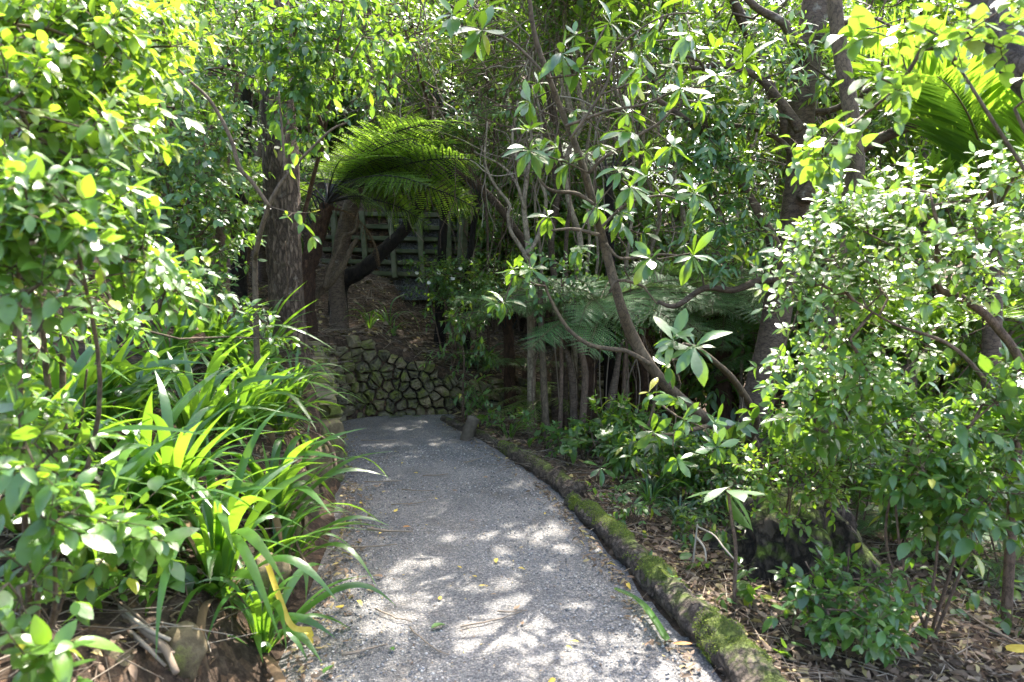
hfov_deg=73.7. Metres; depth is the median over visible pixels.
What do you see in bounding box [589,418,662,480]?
understorey shrub
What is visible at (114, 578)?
seedling
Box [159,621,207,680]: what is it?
edging rock
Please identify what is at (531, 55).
slope tree
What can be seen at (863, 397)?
understorey shrub
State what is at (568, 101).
thicket stem
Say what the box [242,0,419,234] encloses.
leafy sapling
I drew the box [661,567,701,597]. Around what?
seedling
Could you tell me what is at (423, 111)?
slope shrub
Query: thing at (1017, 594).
seedling
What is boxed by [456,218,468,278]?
timber post
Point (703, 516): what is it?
seedling
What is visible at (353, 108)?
slope shrub
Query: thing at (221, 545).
strap lily
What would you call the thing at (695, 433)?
understorey shrub
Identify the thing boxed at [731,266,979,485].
slope shrub
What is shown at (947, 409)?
understorey shrub
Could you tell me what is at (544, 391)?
slender stem tree
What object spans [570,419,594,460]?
seedling
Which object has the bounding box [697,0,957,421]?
slope tree
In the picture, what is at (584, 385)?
slender stem tree
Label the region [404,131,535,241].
slope shrub
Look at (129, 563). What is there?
seedling
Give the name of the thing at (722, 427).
leaning tree
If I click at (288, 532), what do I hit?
strap lily
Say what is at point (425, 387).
stone retaining wall
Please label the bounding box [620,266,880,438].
slope shrub
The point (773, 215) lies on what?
slope shrub
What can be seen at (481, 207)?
bare vine
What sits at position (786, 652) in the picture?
seedling
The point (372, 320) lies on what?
grass tuft
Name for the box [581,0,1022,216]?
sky
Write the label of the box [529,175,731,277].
slope shrub
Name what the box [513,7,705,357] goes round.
slope tree
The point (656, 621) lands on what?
fallen strap leaf
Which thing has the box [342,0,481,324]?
camellia tree
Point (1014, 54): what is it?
mottled tree
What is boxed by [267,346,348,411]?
strap lily
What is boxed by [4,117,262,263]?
slope shrub
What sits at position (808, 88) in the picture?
smooth barked tree
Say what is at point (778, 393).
tree fern
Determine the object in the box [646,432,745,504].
understorey shrub
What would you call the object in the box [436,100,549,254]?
slope shrub
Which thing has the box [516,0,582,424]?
thicket stem
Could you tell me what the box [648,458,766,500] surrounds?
ground fern
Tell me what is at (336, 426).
edging rock
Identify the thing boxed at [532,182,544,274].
bare vine
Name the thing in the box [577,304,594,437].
dry stalk
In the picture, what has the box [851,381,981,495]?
understorey shrub
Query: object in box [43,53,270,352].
leafy shrub
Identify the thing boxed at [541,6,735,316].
slope tree
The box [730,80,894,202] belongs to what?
slope tree
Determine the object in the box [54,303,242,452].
strap lily
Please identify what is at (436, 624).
fallen leaf
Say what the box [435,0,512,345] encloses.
thicket stem
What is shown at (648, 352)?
dry stalk
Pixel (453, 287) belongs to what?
camellia bush
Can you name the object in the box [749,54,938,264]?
slope tree
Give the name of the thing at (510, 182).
slope shrub
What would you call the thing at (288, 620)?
fallen strap leaf
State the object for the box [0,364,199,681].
leafy shrub
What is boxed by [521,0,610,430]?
thicket stem
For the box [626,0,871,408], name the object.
slope tree
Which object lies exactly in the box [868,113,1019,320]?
slope tree
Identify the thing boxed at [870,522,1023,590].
ground fern
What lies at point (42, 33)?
leafy shrub
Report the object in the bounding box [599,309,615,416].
dry stalk
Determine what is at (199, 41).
slope tree
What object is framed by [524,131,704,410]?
tree fern
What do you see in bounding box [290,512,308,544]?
edging rock
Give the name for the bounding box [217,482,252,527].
seedling
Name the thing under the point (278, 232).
rough barked tree
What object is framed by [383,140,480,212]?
slope shrub
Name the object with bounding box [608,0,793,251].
slope tree
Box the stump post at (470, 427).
[460,415,478,440]
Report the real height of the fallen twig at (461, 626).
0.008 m
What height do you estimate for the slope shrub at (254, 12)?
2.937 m
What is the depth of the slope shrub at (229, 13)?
13.73 m
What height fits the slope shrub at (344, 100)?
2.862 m
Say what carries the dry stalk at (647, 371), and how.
on the forest floor
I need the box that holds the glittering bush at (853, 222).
[745,125,1023,621]
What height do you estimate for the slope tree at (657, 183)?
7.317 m
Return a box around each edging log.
[440,415,498,447]
[497,440,586,498]
[563,491,787,681]
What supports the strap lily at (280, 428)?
on the forest floor
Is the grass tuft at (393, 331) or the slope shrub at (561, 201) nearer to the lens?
the grass tuft at (393, 331)
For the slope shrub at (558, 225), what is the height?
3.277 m
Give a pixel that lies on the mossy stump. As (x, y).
(765, 547)
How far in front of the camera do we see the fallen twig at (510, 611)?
3.13 m
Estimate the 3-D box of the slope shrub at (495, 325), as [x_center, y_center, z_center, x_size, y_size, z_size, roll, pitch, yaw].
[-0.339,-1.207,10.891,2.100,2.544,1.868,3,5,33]
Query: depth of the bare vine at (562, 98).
8.05 m
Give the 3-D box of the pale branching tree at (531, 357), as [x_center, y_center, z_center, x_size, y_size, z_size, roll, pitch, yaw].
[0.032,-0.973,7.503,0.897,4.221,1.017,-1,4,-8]
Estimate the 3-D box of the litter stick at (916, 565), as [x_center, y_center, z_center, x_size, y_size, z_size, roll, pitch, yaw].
[2.164,1.310,3.832,0.819,0.132,0.064,-4,6,-41]
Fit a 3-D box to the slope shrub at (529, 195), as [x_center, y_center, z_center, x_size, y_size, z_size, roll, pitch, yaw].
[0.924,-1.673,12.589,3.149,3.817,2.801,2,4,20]
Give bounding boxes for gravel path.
[269,414,721,681]
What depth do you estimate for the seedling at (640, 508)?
4.31 m
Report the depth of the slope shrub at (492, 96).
15.31 m
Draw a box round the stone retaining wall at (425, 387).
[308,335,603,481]
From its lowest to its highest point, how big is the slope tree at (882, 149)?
10.968 m
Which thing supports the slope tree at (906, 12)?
on the forest floor
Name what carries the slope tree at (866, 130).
on the forest floor
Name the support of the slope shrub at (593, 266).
on the forest floor
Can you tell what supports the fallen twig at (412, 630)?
on the gravel path
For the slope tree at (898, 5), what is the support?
on the forest floor
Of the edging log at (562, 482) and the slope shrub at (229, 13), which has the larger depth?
the slope shrub at (229, 13)
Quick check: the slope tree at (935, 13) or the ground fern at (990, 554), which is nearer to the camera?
the ground fern at (990, 554)
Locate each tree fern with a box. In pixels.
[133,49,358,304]
[242,113,501,340]
[328,95,514,315]
[358,35,524,346]
[447,287,555,416]
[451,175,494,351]
[480,271,724,455]
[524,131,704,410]
[554,272,752,451]
[615,260,817,456]
[695,334,866,480]
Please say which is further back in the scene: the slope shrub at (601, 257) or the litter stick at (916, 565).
the slope shrub at (601, 257)
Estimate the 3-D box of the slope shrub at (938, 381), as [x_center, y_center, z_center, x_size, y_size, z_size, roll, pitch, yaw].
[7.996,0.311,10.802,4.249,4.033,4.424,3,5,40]
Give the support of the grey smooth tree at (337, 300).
on the forest floor
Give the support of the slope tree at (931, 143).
on the forest floor
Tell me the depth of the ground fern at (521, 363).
8.37 m
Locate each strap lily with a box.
[0,303,182,436]
[0,351,204,534]
[0,418,270,612]
[31,329,155,465]
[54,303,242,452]
[55,262,197,340]
[60,405,382,677]
[68,363,324,565]
[68,371,302,554]
[77,260,234,327]
[95,324,214,437]
[98,324,311,456]
[105,272,274,385]
[139,344,331,453]
[176,257,335,365]
[191,327,330,383]
[191,358,359,444]
[192,426,389,552]
[195,559,395,681]
[221,367,369,444]
[237,281,317,369]
[237,486,388,611]
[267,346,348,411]
[296,423,346,453]
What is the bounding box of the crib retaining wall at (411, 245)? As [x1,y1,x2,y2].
[322,211,467,299]
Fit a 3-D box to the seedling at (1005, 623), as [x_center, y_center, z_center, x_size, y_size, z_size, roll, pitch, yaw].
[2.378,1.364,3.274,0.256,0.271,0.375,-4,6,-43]
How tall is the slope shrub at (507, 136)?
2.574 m
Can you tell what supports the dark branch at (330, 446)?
on the forest floor
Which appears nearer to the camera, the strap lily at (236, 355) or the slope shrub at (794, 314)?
the strap lily at (236, 355)
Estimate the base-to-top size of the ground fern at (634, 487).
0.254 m
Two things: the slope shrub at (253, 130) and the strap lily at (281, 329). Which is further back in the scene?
the slope shrub at (253, 130)
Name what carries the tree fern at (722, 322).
on the forest floor
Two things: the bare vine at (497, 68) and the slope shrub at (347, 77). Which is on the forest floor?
the slope shrub at (347, 77)
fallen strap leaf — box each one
[265,564,311,632]
[614,587,669,640]
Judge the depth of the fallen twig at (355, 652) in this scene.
2.78 m
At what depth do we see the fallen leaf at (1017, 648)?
2.81 m
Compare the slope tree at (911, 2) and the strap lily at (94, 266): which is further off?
the slope tree at (911, 2)
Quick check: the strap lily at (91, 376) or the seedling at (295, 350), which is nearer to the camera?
the strap lily at (91, 376)
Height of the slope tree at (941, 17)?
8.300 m
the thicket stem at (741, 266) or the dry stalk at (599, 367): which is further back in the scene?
the thicket stem at (741, 266)
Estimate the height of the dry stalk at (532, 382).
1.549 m
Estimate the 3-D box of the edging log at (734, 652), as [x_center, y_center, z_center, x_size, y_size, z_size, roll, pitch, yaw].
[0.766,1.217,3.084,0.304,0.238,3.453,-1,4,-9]
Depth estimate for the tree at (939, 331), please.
6.47 m
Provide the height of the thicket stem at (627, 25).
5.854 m
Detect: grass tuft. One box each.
[343,301,390,327]
[368,294,419,329]
[375,320,414,335]
[435,340,492,369]
[458,343,524,371]
[486,418,534,438]
[622,467,674,504]
[623,471,692,507]
[654,484,716,538]
[674,487,737,527]
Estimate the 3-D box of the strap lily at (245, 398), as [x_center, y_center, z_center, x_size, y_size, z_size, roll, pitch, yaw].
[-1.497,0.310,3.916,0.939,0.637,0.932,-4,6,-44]
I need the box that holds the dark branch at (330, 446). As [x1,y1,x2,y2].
[304,427,336,466]
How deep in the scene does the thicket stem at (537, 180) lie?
8.86 m
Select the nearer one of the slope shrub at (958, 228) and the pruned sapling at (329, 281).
the pruned sapling at (329, 281)
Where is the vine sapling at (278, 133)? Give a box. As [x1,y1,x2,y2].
[164,55,355,365]
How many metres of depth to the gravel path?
3.44 m
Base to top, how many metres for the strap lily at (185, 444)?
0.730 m
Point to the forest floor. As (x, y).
(236, 660)
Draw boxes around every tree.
[34,6,229,259]
[149,0,247,234]
[231,0,240,101]
[254,0,621,283]
[258,0,623,365]
[299,0,441,330]
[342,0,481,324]
[356,10,536,364]
[428,0,775,498]
[462,6,623,233]
[474,51,553,434]
[484,279,577,450]
[487,264,556,446]
[500,18,652,176]
[503,0,824,481]
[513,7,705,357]
[525,238,595,445]
[529,7,697,186]
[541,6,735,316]
[541,244,597,451]
[560,1,770,429]
[580,0,775,249]
[589,0,1023,483]
[592,303,656,455]
[607,307,668,424]
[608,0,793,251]
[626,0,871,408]
[631,57,788,271]
[649,0,839,261]
[682,0,973,219]
[683,0,889,215]
[694,0,899,269]
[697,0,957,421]
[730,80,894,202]
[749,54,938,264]
[758,1,964,232]
[774,4,956,249]
[785,0,1020,402]
[786,0,905,493]
[803,281,1023,437]
[818,0,1006,434]
[850,0,972,395]
[859,0,1021,298]
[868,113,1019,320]
[883,0,1018,356]
[883,0,1021,411]
[925,0,1023,209]
[965,0,1023,102]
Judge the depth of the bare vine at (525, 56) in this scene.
8.75 m
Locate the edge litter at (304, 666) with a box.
[272,419,701,681]
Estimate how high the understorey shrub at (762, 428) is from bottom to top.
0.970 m
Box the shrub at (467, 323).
[418,287,515,421]
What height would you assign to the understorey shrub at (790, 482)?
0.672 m
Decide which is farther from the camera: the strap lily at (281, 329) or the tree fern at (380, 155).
the tree fern at (380, 155)
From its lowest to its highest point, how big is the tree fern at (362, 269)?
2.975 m
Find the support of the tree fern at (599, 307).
on the forest floor
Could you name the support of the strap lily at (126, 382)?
on the forest floor
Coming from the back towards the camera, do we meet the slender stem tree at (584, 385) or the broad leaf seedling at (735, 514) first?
the slender stem tree at (584, 385)
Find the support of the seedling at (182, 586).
on the forest floor
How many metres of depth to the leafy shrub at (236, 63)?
4.92 m
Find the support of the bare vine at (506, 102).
hanging from the vine tangle
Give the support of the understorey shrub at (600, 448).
on the forest floor
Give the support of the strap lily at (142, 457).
on the forest floor
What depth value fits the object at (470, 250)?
9.30 m
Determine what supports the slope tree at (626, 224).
on the forest floor
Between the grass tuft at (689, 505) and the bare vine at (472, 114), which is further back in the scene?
the bare vine at (472, 114)
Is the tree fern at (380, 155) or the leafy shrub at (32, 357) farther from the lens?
the tree fern at (380, 155)
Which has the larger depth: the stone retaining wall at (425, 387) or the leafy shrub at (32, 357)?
the stone retaining wall at (425, 387)
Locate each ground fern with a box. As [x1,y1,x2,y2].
[478,358,565,378]
[485,381,579,432]
[619,477,692,507]
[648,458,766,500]
[758,428,900,476]
[848,503,927,559]
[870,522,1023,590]
[965,475,1023,541]
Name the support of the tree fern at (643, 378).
on the forest floor
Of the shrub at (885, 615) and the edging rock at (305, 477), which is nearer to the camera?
the shrub at (885, 615)
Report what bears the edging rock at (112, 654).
on the forest floor
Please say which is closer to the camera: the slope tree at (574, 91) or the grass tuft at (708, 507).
the grass tuft at (708, 507)
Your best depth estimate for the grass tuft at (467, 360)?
8.87 m
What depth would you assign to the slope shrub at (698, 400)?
12.65 m
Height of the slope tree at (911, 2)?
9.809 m
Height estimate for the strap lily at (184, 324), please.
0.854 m
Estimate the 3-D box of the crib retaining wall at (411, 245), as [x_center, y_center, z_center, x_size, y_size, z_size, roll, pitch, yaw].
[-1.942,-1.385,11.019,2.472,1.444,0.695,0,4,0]
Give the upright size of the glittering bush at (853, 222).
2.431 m
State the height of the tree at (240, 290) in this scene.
3.190 m
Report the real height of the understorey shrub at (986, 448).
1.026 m
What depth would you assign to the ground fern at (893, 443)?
5.43 m
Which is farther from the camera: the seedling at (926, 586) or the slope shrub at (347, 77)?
the slope shrub at (347, 77)
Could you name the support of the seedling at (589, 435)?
on the forest floor
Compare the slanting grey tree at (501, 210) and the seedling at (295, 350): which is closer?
the seedling at (295, 350)
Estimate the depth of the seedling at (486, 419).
6.97 m
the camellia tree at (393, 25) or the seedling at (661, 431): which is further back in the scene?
the camellia tree at (393, 25)
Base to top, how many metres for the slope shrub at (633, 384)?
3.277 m
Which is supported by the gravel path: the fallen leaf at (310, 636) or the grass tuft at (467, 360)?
the fallen leaf at (310, 636)
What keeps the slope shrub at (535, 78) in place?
on the forest floor
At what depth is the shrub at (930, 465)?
2.84 m
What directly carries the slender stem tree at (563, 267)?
on the forest floor
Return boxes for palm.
[807,7,1023,484]
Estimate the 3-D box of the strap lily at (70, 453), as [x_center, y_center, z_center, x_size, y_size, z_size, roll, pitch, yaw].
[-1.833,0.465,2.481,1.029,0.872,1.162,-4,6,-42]
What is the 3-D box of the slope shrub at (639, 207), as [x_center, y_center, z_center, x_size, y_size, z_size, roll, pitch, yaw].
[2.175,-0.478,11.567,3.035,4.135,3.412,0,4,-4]
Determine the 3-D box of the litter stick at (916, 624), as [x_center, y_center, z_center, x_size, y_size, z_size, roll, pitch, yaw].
[1.824,1.307,3.105,0.430,0.025,0.016,-4,6,-43]
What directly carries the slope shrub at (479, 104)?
on the forest floor
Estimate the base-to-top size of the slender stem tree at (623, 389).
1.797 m
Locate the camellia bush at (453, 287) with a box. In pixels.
[398,249,525,367]
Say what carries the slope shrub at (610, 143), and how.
on the forest floor
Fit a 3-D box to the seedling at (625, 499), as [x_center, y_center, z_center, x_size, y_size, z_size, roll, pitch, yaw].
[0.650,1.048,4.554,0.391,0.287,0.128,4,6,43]
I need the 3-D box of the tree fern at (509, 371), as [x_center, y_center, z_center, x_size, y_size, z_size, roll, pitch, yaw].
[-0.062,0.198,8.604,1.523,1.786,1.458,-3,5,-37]
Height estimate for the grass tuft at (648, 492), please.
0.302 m
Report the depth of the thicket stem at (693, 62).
8.65 m
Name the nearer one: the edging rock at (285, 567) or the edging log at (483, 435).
the edging rock at (285, 567)
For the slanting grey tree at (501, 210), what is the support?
on the forest floor
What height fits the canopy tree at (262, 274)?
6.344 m
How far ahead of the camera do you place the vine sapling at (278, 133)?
4.11 m
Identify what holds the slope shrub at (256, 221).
on the forest floor
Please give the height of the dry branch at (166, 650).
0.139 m
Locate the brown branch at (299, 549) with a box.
[284,504,313,579]
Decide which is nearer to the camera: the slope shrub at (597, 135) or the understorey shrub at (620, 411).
the understorey shrub at (620, 411)
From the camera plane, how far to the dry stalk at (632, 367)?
7.01 m
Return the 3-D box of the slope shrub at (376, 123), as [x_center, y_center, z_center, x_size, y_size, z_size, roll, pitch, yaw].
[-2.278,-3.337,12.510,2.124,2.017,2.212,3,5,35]
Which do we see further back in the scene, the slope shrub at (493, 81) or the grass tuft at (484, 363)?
the slope shrub at (493, 81)
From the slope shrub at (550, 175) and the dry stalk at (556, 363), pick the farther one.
the slope shrub at (550, 175)
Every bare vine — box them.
[280,241,287,310]
[399,106,543,133]
[440,166,493,242]
[462,33,519,181]
[469,2,498,106]
[514,0,538,89]
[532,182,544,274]
[555,18,576,140]
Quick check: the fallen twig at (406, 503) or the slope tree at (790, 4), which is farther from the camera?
the slope tree at (790, 4)
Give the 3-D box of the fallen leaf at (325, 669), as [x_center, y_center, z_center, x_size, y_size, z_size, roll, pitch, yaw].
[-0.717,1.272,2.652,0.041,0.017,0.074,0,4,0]
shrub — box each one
[0,0,239,517]
[0,70,164,277]
[0,131,238,617]
[0,271,299,477]
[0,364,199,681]
[1,0,205,270]
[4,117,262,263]
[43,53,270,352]
[140,71,262,289]
[146,0,298,343]
[154,162,329,283]
[176,79,299,157]
[194,10,298,114]
[206,110,339,232]
[207,0,256,26]
[217,0,345,26]
[222,0,345,129]
[229,41,351,152]
[250,23,400,148]
[254,78,394,187]
[256,24,392,167]
[306,2,436,129]
[316,62,475,205]
[319,42,418,186]
[330,106,414,203]
[347,149,453,211]
[353,58,499,212]
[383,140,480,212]
[399,79,489,134]
[400,164,506,228]
[401,92,515,208]
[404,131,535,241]
[418,287,515,421]
[431,134,539,258]
[432,37,538,136]
[432,181,556,333]
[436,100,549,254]
[451,38,547,125]
[457,130,598,245]
[458,143,595,249]
[461,123,538,158]
[468,2,613,137]
[474,210,575,332]
[477,153,643,275]
[491,89,615,224]
[495,189,695,356]
[497,161,636,338]
[499,208,623,344]
[508,144,641,220]
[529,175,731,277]
[536,259,642,328]
[537,111,660,190]
[541,413,601,460]
[552,152,654,251]
[555,89,697,199]
[559,187,746,414]
[559,388,644,468]
[569,227,662,276]
[581,168,843,447]
[582,184,756,424]
[582,264,756,426]
[584,392,673,452]
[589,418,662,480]
[600,422,701,494]
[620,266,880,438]
[630,407,718,469]
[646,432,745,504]
[671,196,939,475]
[686,429,758,524]
[724,428,810,489]
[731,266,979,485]
[735,336,929,507]
[747,146,1023,454]
[758,405,871,484]
[762,539,937,667]
[770,416,916,534]
[776,393,937,493]
[780,221,1023,464]
[810,408,985,548]
[844,340,1023,643]
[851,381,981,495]
[853,170,1023,424]
[863,188,1019,412]
[867,425,1023,559]
[902,438,1023,575]
[929,272,1023,437]
[941,362,1022,511]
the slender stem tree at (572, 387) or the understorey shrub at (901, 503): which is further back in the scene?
the slender stem tree at (572, 387)
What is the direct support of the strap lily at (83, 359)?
on the forest floor
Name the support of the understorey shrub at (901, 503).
on the forest floor
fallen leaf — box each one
[304,629,313,643]
[322,664,334,673]
[431,622,445,627]
[674,641,691,644]
[1005,644,1023,652]
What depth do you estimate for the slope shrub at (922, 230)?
8.06 m
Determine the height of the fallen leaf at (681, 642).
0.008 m
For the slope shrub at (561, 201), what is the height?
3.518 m
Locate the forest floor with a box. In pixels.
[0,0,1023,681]
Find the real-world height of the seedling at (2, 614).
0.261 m
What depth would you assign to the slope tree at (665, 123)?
12.85 m
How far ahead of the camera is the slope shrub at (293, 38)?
12.27 m
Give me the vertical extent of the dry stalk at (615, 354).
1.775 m
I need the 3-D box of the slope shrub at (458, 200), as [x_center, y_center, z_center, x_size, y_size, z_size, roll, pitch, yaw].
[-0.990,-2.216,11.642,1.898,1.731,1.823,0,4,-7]
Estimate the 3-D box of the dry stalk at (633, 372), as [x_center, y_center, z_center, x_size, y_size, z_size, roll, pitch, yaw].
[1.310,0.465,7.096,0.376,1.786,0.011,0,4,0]
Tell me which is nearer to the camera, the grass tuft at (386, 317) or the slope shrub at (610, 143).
the grass tuft at (386, 317)
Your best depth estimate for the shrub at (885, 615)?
2.83 m
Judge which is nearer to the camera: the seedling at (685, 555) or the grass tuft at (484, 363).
the seedling at (685, 555)
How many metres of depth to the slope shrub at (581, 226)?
11.60 m
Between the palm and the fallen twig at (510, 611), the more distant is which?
the palm
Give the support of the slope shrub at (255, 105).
on the forest floor
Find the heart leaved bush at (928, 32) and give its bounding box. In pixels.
[771,0,1023,195]
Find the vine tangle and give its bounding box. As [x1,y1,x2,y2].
[300,0,967,337]
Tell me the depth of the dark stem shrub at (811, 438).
3.37 m
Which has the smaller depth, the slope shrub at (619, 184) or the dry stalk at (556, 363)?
the dry stalk at (556, 363)
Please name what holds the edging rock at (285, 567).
on the forest floor
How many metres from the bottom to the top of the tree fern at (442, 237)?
4.156 m
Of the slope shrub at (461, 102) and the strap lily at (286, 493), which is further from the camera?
the slope shrub at (461, 102)
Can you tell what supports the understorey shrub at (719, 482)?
on the forest floor
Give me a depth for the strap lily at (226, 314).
4.93 m
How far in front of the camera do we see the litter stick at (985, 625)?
3.23 m
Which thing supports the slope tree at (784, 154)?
on the forest floor
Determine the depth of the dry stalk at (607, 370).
7.20 m
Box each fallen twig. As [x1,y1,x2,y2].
[331,509,366,512]
[341,643,387,655]
[351,544,396,547]
[367,528,412,531]
[375,608,411,621]
[391,501,425,504]
[402,489,433,490]
[409,626,449,654]
[460,611,521,627]
[497,609,526,612]
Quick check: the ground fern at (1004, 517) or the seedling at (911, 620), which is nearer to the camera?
the seedling at (911, 620)
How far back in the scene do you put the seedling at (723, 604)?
3.19 m
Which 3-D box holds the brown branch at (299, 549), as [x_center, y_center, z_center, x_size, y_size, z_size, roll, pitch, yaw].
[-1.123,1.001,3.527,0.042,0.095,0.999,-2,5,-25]
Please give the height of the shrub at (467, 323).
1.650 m
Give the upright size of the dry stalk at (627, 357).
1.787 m
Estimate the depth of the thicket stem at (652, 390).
8.84 m
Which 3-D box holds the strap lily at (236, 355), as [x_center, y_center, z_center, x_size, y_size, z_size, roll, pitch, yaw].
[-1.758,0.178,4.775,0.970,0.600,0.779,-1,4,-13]
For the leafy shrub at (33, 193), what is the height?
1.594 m
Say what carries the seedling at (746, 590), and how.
on the forest floor
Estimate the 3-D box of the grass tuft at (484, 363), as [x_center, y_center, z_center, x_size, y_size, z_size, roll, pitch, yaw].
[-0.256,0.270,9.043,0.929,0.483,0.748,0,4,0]
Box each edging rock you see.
[103,649,134,665]
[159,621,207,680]
[245,552,290,606]
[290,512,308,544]
[294,472,319,519]
[304,445,332,486]
[320,418,344,459]
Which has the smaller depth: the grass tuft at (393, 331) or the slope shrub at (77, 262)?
the slope shrub at (77, 262)
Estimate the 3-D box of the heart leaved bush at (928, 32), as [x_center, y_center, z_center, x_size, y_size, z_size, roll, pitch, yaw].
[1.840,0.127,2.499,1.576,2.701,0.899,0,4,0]
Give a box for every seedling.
[0,555,91,626]
[68,558,157,626]
[111,559,196,604]
[120,537,157,583]
[193,567,252,619]
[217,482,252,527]
[250,608,289,648]
[275,340,329,366]
[465,399,494,428]
[477,403,528,437]
[516,406,545,447]
[531,428,562,451]
[544,425,583,463]
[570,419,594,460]
[570,424,599,455]
[583,455,615,488]
[586,479,631,509]
[608,501,661,537]
[631,430,666,472]
[648,455,705,509]
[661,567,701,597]
[672,514,702,549]
[673,491,728,539]
[680,552,713,577]
[688,484,767,611]
[702,511,747,568]
[714,593,736,611]
[730,556,777,607]
[772,638,805,659]
[894,598,937,639]
[903,549,987,621]
[949,541,1023,600]
[962,588,1023,637]
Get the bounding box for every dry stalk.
[525,300,538,442]
[554,306,559,400]
[558,305,578,416]
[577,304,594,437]
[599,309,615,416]
[603,321,609,403]
[611,309,628,403]
[615,328,617,409]
[621,300,656,416]
[626,311,645,405]
[633,300,656,412]
[636,359,640,412]
[642,316,648,414]
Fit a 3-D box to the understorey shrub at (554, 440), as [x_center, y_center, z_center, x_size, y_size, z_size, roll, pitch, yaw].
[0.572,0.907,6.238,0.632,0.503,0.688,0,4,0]
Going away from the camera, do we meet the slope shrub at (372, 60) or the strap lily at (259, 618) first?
the strap lily at (259, 618)
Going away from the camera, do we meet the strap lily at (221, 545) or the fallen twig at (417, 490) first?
the strap lily at (221, 545)
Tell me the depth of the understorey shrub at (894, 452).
4.38 m
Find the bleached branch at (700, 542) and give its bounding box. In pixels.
[692,524,739,565]
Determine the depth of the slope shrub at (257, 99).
11.56 m
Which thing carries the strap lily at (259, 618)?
on the forest floor
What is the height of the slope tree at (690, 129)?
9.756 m
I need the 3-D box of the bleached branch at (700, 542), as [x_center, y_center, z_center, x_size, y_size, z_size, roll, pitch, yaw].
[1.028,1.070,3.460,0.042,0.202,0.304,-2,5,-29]
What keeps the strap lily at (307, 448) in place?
on the forest floor
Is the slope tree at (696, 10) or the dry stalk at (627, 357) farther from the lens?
the slope tree at (696, 10)
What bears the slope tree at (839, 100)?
on the forest floor
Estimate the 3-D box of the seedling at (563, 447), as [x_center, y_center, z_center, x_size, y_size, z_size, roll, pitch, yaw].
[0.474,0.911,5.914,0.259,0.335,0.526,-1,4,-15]
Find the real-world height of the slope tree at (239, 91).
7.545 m
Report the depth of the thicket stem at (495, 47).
9.13 m
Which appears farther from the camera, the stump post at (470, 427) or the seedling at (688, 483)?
the stump post at (470, 427)
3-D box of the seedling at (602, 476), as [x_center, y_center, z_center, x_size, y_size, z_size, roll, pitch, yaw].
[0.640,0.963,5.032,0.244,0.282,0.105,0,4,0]
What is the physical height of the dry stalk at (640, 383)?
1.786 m
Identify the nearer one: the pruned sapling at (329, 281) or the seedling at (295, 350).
the seedling at (295, 350)
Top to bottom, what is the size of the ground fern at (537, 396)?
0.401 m
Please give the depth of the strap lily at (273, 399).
4.23 m
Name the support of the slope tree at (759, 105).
on the forest floor
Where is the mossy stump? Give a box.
[709,486,888,597]
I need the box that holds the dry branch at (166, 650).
[107,596,179,674]
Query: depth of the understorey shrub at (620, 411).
6.09 m
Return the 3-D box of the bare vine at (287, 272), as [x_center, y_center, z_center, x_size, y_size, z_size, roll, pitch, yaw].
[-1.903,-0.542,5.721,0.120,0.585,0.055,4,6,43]
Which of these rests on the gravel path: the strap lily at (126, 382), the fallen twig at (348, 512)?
the fallen twig at (348, 512)
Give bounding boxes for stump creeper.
[724,433,864,549]
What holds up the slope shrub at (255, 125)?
on the forest floor
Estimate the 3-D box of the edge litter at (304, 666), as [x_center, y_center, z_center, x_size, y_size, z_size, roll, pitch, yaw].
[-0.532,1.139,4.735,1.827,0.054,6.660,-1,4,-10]
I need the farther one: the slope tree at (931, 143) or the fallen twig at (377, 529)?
the slope tree at (931, 143)
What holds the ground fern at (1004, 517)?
on the forest floor
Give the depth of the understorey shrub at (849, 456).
4.60 m
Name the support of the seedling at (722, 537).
on the forest floor
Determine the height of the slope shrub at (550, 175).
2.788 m
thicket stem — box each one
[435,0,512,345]
[468,0,528,353]
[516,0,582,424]
[517,4,576,420]
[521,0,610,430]
[540,0,619,388]
[541,0,621,352]
[560,0,657,293]
[595,0,651,394]
[605,0,668,410]
[616,1,693,412]
[662,0,709,420]
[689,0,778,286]
[709,0,778,415]
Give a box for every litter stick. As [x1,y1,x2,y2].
[887,563,928,579]
[906,613,925,634]
[950,602,1020,643]
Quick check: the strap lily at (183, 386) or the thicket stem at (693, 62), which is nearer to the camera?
the strap lily at (183, 386)
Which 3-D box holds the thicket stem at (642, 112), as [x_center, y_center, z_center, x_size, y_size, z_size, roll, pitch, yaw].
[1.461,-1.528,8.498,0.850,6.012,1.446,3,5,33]
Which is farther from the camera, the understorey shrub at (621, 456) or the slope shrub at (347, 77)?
the slope shrub at (347, 77)
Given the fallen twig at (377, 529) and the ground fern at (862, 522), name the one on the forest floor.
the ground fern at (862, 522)
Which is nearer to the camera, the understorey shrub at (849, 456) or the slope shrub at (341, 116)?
the understorey shrub at (849, 456)
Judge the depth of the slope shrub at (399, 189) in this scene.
11.74 m
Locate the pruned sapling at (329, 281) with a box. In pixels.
[315,213,358,307]
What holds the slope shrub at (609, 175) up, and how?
on the forest floor
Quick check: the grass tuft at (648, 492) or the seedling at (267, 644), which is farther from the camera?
the grass tuft at (648, 492)
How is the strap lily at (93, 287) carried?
on the forest floor
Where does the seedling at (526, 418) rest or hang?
on the forest floor
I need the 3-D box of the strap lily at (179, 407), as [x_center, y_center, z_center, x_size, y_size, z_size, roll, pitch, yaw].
[-1.547,0.504,2.905,1.296,0.725,0.955,4,5,40]
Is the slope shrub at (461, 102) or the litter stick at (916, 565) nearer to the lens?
the litter stick at (916, 565)

